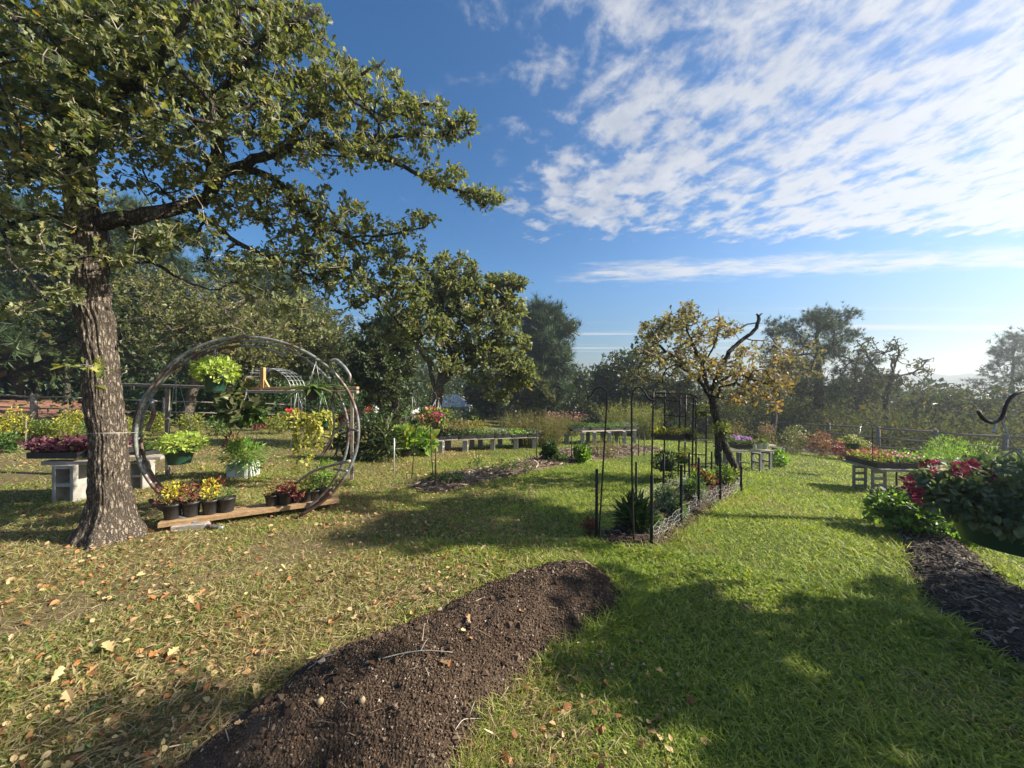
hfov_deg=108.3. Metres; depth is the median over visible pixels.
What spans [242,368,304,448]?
wire arch
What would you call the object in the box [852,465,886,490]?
crate stand
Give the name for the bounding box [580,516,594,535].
bedding plant
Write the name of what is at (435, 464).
garden stake
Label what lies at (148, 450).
plant tray
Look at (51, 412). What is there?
dirt road
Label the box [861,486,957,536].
leafy plant
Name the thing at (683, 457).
hanging basket
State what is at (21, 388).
tree
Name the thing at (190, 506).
potted plant
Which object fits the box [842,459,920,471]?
table board
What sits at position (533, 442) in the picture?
concrete block
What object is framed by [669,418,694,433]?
border bush
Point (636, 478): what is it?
garden stake
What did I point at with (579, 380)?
oak tree
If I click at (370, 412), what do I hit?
hanging basket
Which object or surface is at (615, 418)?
tall plant
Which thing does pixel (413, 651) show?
twig
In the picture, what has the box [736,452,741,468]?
concrete block
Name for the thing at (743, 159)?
sky
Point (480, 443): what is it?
concrete block
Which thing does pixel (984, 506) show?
hanging basket
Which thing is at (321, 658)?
twig
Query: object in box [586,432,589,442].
concrete block
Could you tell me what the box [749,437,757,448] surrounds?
potted plant
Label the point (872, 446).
shepherd hook
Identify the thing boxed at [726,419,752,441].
border bush
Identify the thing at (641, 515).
bedding plant
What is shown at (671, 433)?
plant tray
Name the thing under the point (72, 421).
perennial plant
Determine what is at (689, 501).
string netting
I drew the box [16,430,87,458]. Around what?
plant tray
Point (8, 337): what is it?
tree
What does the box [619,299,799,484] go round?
oak tree
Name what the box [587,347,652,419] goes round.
oak tree
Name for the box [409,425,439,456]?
potted plant
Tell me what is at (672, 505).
bedding plant
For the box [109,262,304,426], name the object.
oak tree
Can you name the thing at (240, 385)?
hanging basket
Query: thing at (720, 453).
garden stake
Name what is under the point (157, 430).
flowering bush
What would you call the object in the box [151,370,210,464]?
hanging basket
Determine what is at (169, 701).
fallen leaves
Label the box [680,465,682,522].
garden stake
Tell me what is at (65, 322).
oak tree
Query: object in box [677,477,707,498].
bedding plant
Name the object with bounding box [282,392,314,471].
hanging basket
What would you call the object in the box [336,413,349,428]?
flowering bush
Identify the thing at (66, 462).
wooden board
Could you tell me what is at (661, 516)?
bedding plant
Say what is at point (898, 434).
undergrowth
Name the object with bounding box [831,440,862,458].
border bush
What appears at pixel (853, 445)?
hanging basket
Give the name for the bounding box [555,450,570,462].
leafy plant
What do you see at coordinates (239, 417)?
hanging basket
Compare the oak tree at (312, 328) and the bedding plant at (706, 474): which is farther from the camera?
the oak tree at (312, 328)
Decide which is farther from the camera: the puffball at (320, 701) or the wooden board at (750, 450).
the wooden board at (750, 450)
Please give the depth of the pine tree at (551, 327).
29.70 m
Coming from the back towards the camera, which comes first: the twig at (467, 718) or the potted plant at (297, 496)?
the potted plant at (297, 496)
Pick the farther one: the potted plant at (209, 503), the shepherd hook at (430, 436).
the shepherd hook at (430, 436)
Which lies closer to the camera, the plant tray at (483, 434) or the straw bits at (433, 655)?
the straw bits at (433, 655)
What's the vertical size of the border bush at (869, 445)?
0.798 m
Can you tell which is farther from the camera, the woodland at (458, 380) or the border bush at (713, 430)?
the woodland at (458, 380)
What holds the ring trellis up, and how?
on the ground at (954, 379)
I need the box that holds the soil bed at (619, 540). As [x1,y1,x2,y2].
[594,480,739,550]
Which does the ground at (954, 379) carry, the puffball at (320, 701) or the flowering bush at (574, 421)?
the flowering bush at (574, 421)
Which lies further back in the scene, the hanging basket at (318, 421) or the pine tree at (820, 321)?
the pine tree at (820, 321)
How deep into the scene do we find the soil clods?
1.77 m
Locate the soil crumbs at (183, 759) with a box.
[148,556,647,767]
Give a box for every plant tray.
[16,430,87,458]
[74,435,138,456]
[129,435,161,455]
[436,428,457,439]
[452,426,477,438]
[470,427,493,438]
[488,427,511,437]
[507,427,527,437]
[520,428,541,436]
[559,422,590,430]
[581,422,606,430]
[597,421,623,429]
[612,421,639,429]
[648,425,685,438]
[727,435,752,448]
[845,449,898,468]
[868,448,922,468]
[886,448,947,465]
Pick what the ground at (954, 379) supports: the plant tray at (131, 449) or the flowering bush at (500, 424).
the flowering bush at (500, 424)
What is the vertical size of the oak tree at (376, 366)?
5.834 m
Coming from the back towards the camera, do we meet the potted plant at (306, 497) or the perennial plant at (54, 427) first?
the perennial plant at (54, 427)
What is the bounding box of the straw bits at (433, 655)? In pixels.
[194,557,611,767]
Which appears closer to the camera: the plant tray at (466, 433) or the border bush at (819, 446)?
the plant tray at (466, 433)
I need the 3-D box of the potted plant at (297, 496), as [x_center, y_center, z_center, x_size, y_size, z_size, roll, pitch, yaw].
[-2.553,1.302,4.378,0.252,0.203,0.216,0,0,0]
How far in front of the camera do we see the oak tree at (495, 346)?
10.03 m
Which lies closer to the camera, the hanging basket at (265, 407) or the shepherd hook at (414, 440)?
the hanging basket at (265, 407)
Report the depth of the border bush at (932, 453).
10.84 m
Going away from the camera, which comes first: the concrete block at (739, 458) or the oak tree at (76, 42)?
the oak tree at (76, 42)
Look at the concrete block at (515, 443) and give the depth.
10.72 m
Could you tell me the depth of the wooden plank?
4.09 m
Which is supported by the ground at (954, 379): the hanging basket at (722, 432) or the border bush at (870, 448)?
the border bush at (870, 448)
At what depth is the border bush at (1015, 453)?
8.56 m
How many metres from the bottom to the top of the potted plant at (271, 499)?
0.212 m
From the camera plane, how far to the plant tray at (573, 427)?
12.95 m
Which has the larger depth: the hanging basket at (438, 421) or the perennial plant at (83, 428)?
the perennial plant at (83, 428)
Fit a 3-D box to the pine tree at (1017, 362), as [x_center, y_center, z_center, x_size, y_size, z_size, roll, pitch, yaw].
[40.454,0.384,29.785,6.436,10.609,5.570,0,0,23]
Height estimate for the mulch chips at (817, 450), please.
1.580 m
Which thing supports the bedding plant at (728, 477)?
on the soil bed at (619, 540)
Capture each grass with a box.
[0,416,909,490]
[0,532,1023,767]
[48,407,940,451]
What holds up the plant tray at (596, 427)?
on the wooden board
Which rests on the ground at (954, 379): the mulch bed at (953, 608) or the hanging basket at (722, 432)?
the mulch bed at (953, 608)
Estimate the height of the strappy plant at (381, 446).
1.397 m
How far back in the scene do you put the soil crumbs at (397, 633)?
1.78 m
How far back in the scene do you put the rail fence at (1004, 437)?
13.11 m
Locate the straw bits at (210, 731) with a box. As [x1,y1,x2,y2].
[144,551,636,767]
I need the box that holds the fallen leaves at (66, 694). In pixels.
[0,446,874,767]
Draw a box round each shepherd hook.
[406,389,417,478]
[428,392,438,480]
[587,386,607,536]
[625,387,653,540]
[862,422,877,489]
[976,390,1023,431]
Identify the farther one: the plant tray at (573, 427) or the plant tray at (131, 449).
the plant tray at (573, 427)
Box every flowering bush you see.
[140,412,173,435]
[175,412,208,433]
[202,414,237,435]
[244,416,269,430]
[265,411,292,434]
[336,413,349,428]
[443,418,470,432]
[460,416,489,432]
[493,409,572,447]
[498,415,516,426]
[544,411,587,436]
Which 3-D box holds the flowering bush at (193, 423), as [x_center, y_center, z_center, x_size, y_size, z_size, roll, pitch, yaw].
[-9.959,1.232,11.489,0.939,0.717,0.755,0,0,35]
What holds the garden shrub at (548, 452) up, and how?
on the mulch bed at (433, 487)
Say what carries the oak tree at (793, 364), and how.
on the ground at (954, 379)
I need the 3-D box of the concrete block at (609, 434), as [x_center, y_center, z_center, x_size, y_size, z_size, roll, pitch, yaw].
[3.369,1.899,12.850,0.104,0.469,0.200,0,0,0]
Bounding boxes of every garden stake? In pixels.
[25,419,26,440]
[393,438,394,475]
[435,448,436,484]
[595,469,597,536]
[635,462,636,494]
[650,475,652,543]
[662,453,664,492]
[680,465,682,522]
[688,452,689,477]
[697,457,699,506]
[711,451,712,474]
[719,452,721,500]
[740,466,741,492]
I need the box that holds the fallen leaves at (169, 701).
[0,471,655,767]
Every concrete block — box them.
[52,465,86,502]
[130,460,154,488]
[437,440,443,452]
[445,440,450,449]
[463,440,467,451]
[469,440,474,447]
[478,439,482,447]
[490,439,494,450]
[498,439,501,446]
[513,438,517,448]
[532,438,535,447]
[564,432,568,443]
[580,432,584,444]
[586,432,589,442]
[592,432,596,444]
[600,432,603,441]
[607,432,610,444]
[615,431,617,441]
[622,431,625,443]
[633,431,635,443]
[723,452,727,468]
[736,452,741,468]
[751,452,761,470]
[761,452,771,469]
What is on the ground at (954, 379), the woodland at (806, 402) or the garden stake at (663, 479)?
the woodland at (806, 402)
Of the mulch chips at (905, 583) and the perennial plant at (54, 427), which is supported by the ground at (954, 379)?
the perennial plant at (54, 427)
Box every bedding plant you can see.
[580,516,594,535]
[609,486,664,533]
[653,484,684,511]
[653,508,668,525]
[663,496,689,519]
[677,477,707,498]
[686,465,718,486]
[713,463,739,485]
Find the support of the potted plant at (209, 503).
on the wooden plank
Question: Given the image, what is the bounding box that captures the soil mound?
[180,563,620,767]
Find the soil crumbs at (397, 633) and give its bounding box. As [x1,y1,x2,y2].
[182,560,623,767]
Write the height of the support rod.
0.524 m
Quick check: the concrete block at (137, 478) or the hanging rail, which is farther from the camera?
the hanging rail
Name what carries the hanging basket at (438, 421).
hanging from the shepherd hook at (430, 436)
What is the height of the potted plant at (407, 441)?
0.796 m
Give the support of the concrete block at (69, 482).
on the ground at (954, 379)
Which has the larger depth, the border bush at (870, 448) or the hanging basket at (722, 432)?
the border bush at (870, 448)
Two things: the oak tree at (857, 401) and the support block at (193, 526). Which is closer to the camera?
the support block at (193, 526)
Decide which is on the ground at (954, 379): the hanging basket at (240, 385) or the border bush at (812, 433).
the border bush at (812, 433)
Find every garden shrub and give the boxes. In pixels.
[443,410,461,422]
[458,410,484,421]
[539,440,560,459]
[572,442,592,463]
[585,436,620,458]
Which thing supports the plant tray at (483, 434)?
on the wooden board at (485, 438)
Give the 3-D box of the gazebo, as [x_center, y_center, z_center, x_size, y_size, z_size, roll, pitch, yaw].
[-5.307,2.075,33.000,3.300,2.326,3.000,0,0,0]
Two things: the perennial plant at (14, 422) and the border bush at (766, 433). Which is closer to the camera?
the perennial plant at (14, 422)
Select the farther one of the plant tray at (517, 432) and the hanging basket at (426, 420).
the plant tray at (517, 432)
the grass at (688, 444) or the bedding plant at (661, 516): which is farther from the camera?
the grass at (688, 444)
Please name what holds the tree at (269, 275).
on the ground at (954, 379)
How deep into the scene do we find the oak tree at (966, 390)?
19.23 m
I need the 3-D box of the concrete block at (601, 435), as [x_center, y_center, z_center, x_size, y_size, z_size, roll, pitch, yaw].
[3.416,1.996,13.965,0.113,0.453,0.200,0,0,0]
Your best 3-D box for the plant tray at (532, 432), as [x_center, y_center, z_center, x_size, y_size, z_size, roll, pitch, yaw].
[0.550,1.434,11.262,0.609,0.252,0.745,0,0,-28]
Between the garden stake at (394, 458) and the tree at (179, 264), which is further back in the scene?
the tree at (179, 264)
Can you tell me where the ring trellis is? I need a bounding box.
[131,335,359,529]
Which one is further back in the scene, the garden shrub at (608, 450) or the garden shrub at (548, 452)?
the garden shrub at (608, 450)
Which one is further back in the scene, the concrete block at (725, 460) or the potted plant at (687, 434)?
the concrete block at (725, 460)
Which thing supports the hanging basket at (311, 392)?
hanging from the ring trellis
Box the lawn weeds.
[0,456,1019,767]
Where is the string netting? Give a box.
[598,466,740,538]
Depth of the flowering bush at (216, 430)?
11.23 m
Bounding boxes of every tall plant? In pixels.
[590,398,655,435]
[625,402,669,439]
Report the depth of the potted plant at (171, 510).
3.83 m
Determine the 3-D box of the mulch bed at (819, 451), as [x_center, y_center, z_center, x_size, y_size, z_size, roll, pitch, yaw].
[18.645,3.221,15.373,18.120,1.750,8.725,0,0,0]
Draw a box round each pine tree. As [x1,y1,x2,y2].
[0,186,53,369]
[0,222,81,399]
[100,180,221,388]
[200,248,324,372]
[515,291,584,424]
[759,301,890,442]
[959,325,1023,396]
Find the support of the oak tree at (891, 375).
on the ground at (954, 379)
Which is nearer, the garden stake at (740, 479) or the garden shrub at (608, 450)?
the garden stake at (740, 479)
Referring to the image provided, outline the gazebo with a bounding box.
[441,394,471,419]
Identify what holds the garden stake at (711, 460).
on the soil bed at (619, 540)
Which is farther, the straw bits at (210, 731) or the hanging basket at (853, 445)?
the hanging basket at (853, 445)
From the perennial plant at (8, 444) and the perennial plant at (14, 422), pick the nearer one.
the perennial plant at (8, 444)
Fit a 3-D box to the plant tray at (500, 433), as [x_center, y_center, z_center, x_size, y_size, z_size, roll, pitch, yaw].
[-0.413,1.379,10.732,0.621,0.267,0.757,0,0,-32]
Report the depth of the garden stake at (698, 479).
4.65 m
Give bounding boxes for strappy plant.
[321,419,367,460]
[341,412,409,463]
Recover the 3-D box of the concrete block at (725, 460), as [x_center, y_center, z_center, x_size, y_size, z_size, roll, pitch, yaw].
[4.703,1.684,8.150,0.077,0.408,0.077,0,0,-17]
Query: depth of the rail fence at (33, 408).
12.79 m
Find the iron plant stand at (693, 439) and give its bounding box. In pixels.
[651,389,707,479]
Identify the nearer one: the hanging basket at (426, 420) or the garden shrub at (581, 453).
the hanging basket at (426, 420)
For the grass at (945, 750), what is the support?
on the ground at (954, 379)
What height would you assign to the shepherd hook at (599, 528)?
1.538 m
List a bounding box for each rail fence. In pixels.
[0,394,361,428]
[453,409,654,424]
[680,417,1023,461]
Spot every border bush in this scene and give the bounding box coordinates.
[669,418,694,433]
[707,419,729,442]
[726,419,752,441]
[754,420,778,448]
[777,424,810,453]
[799,430,838,456]
[800,426,823,445]
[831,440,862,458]
[850,445,886,455]
[852,438,876,451]
[918,447,951,458]
[974,451,1016,465]
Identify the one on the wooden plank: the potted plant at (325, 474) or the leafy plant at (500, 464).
the potted plant at (325, 474)
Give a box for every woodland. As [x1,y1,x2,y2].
[0,284,437,406]
[407,361,654,418]
[625,373,980,443]
[648,377,1023,452]
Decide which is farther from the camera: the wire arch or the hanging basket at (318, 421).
the wire arch
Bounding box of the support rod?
[895,472,899,486]
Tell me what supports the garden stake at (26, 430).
on the ground at (954, 379)
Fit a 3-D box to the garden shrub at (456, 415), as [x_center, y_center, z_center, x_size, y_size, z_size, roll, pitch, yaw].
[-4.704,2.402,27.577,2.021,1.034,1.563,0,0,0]
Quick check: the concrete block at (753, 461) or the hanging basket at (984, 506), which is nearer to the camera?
the hanging basket at (984, 506)
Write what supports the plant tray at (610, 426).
on the wooden board at (606, 430)
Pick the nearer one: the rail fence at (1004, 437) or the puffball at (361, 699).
the puffball at (361, 699)
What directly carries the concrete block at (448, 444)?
on the ground at (954, 379)
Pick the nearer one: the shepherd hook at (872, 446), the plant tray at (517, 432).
the shepherd hook at (872, 446)
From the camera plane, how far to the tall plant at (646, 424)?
16.67 m
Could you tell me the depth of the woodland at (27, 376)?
27.09 m
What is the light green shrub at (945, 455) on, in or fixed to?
on the ground at (954, 379)
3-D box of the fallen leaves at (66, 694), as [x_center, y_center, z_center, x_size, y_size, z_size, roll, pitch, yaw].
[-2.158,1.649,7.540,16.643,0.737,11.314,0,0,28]
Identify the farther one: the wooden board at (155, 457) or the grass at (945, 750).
the wooden board at (155, 457)
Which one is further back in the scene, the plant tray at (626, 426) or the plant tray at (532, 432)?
the plant tray at (626, 426)
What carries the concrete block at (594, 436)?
on the ground at (954, 379)
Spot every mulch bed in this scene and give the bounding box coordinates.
[409,445,661,493]
[781,446,956,463]
[881,489,1023,662]
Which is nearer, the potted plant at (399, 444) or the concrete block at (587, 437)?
the potted plant at (399, 444)
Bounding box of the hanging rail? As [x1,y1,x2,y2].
[122,367,358,479]
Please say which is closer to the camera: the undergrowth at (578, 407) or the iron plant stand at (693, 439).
the iron plant stand at (693, 439)
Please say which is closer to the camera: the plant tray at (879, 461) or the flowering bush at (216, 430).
the plant tray at (879, 461)
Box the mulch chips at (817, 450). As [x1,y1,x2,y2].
[776,444,949,458]
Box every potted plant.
[152,480,185,519]
[178,482,205,517]
[199,475,226,514]
[216,485,236,512]
[263,487,280,506]
[274,481,296,504]
[286,487,306,502]
[297,476,317,501]
[303,479,323,500]
[310,457,337,498]
[383,425,409,456]
[389,423,425,456]
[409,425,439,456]
[680,427,698,438]
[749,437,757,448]
[754,437,764,448]
[760,437,769,448]
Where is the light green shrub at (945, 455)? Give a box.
[918,433,1007,465]
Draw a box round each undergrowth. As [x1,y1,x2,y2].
[0,340,483,430]
[408,354,800,435]
[676,386,1023,465]
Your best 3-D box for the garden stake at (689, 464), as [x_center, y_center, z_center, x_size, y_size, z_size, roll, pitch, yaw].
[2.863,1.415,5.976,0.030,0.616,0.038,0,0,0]
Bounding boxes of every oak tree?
[0,0,511,551]
[0,186,171,355]
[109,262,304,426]
[207,275,347,419]
[289,292,355,394]
[338,303,422,427]
[373,248,539,446]
[463,367,506,421]
[501,366,556,425]
[558,370,597,412]
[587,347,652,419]
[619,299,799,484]
[633,368,704,431]
[722,386,788,424]
[757,330,826,443]
[810,367,901,432]
[847,336,934,445]
[890,383,978,449]
[918,371,1023,443]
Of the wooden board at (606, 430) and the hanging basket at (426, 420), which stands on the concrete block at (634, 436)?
the wooden board at (606, 430)
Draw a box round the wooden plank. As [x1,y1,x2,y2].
[157,494,338,527]
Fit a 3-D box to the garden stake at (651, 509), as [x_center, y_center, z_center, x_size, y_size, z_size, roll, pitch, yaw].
[1.285,1.198,3.401,0.028,0.722,0.038,0,0,0]
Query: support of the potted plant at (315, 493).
on the wooden plank
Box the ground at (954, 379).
[0,373,1023,767]
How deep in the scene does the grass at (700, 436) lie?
25.25 m
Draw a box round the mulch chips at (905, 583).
[856,486,1023,682]
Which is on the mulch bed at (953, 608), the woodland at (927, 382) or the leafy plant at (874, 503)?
the leafy plant at (874, 503)
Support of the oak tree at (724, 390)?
on the ground at (954, 379)
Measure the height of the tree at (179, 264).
17.518 m
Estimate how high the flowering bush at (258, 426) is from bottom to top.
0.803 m
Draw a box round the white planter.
[216,430,271,478]
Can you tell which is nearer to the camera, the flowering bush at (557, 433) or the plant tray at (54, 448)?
the plant tray at (54, 448)
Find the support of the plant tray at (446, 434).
on the wooden board at (485, 438)
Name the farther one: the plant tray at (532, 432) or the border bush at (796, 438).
the border bush at (796, 438)
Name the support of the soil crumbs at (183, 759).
on the soil mound
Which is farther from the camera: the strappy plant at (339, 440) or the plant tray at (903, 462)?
the strappy plant at (339, 440)
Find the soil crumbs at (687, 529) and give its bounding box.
[586,482,748,551]
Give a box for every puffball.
[316,697,323,705]
[358,696,364,703]
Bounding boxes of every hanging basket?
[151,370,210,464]
[188,344,241,391]
[209,370,264,406]
[211,388,271,428]
[250,388,269,422]
[274,358,356,402]
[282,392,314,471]
[305,391,337,466]
[365,404,378,417]
[401,391,425,427]
[415,400,439,427]
[424,397,452,427]
[648,440,683,481]
[678,442,694,463]
[694,398,709,417]
[710,420,731,437]
[838,424,866,450]
[895,421,1023,556]
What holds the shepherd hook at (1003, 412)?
on the ground at (954, 379)
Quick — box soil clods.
[220,560,620,767]
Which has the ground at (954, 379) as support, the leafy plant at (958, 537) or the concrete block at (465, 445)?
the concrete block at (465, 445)
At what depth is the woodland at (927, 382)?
31.36 m
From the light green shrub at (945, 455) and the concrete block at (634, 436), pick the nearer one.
the light green shrub at (945, 455)
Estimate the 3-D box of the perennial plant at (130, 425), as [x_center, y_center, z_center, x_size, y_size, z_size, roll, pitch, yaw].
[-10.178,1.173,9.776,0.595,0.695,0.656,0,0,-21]
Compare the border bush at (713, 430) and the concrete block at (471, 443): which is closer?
the concrete block at (471, 443)
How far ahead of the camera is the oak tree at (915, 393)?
22.23 m
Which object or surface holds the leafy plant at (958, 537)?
on the mulch bed at (953, 608)
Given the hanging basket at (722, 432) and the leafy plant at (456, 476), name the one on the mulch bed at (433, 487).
the leafy plant at (456, 476)
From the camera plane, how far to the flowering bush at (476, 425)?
16.88 m
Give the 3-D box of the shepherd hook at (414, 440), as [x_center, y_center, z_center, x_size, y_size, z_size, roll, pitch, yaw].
[-1.683,0.867,6.255,0.203,1.580,0.014,0,0,0]
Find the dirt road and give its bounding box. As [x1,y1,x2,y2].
[0,395,149,419]
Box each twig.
[307,645,334,668]
[382,639,448,658]
[455,702,482,729]
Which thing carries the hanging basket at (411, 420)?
hanging from the shepherd hook at (414, 440)
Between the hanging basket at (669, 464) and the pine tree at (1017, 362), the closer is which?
the hanging basket at (669, 464)
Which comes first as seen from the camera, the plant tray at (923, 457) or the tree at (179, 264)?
the plant tray at (923, 457)
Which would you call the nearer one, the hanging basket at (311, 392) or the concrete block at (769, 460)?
the hanging basket at (311, 392)
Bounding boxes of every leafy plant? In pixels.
[423,471,463,482]
[466,456,535,474]
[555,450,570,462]
[772,448,790,467]
[859,477,901,525]
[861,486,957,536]
[936,527,975,546]
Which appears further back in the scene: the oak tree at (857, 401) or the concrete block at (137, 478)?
the oak tree at (857, 401)
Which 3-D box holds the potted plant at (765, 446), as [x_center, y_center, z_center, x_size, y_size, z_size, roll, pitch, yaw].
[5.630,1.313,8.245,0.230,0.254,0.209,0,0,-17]
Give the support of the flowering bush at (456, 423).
on the ground at (954, 379)
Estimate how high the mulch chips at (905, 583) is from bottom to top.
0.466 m
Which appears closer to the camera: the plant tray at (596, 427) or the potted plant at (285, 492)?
the potted plant at (285, 492)
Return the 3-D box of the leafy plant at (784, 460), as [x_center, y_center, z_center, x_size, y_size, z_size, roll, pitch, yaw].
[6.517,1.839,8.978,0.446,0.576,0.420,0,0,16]
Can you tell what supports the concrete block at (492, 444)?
on the ground at (954, 379)
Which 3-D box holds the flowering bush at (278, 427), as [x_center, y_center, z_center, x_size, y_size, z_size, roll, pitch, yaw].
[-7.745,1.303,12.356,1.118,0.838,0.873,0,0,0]
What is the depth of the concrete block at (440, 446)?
9.52 m
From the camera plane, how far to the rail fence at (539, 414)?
38.16 m
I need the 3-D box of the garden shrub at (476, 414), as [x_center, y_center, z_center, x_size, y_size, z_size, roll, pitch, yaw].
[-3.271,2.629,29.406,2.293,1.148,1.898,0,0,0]
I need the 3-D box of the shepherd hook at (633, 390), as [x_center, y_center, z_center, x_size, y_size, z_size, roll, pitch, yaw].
[1.184,0.790,3.440,0.272,1.532,0.016,0,0,0]
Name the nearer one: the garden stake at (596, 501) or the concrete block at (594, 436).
the garden stake at (596, 501)
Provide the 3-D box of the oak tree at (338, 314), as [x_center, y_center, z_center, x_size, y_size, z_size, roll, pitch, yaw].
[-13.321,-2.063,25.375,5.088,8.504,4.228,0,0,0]
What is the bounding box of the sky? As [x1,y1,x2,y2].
[0,0,1023,377]
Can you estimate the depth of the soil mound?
1.62 m
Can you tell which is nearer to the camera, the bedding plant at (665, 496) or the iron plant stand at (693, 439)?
the bedding plant at (665, 496)
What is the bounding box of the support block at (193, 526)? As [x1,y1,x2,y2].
[170,521,213,531]
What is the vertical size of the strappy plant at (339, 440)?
1.289 m
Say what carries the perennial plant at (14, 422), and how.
on the ground at (954, 379)
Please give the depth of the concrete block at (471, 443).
10.72 m
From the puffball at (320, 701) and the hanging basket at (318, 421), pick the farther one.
the hanging basket at (318, 421)
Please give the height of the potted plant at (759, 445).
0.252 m
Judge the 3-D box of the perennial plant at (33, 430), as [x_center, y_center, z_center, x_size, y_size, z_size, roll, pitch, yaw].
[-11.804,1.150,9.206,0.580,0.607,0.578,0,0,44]
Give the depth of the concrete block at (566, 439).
12.87 m
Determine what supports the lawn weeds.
on the ground at (954, 379)
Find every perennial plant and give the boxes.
[0,406,35,440]
[0,431,23,452]
[20,418,51,440]
[36,418,76,440]
[51,408,84,437]
[75,421,86,436]
[126,415,144,435]
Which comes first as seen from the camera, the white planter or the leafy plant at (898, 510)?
the leafy plant at (898, 510)
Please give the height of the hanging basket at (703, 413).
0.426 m
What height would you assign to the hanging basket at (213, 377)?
0.510 m
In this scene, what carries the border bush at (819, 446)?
on the ground at (954, 379)
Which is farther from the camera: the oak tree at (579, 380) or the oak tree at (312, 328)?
the oak tree at (579, 380)
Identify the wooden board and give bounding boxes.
[41,459,87,464]
[77,454,164,459]
[435,436,538,440]
[580,429,636,431]
[722,449,773,451]
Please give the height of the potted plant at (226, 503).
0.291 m
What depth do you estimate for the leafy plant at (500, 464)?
7.00 m
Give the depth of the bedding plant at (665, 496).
4.46 m
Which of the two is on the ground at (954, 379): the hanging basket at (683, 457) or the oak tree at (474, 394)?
the oak tree at (474, 394)
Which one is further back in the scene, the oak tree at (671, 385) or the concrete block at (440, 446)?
the oak tree at (671, 385)
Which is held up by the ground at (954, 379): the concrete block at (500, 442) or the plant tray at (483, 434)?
the concrete block at (500, 442)
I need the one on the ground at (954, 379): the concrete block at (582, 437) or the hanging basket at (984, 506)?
the concrete block at (582, 437)
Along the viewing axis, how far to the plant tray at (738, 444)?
8.29 m
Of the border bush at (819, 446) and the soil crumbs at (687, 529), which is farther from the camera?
the border bush at (819, 446)
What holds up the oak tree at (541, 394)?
on the ground at (954, 379)
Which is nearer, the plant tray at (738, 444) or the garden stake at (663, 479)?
the garden stake at (663, 479)
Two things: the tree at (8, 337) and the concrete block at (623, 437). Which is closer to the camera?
the concrete block at (623, 437)
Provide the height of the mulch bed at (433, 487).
0.706 m
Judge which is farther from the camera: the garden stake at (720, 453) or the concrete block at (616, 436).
the concrete block at (616, 436)
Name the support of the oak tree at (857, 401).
on the ground at (954, 379)

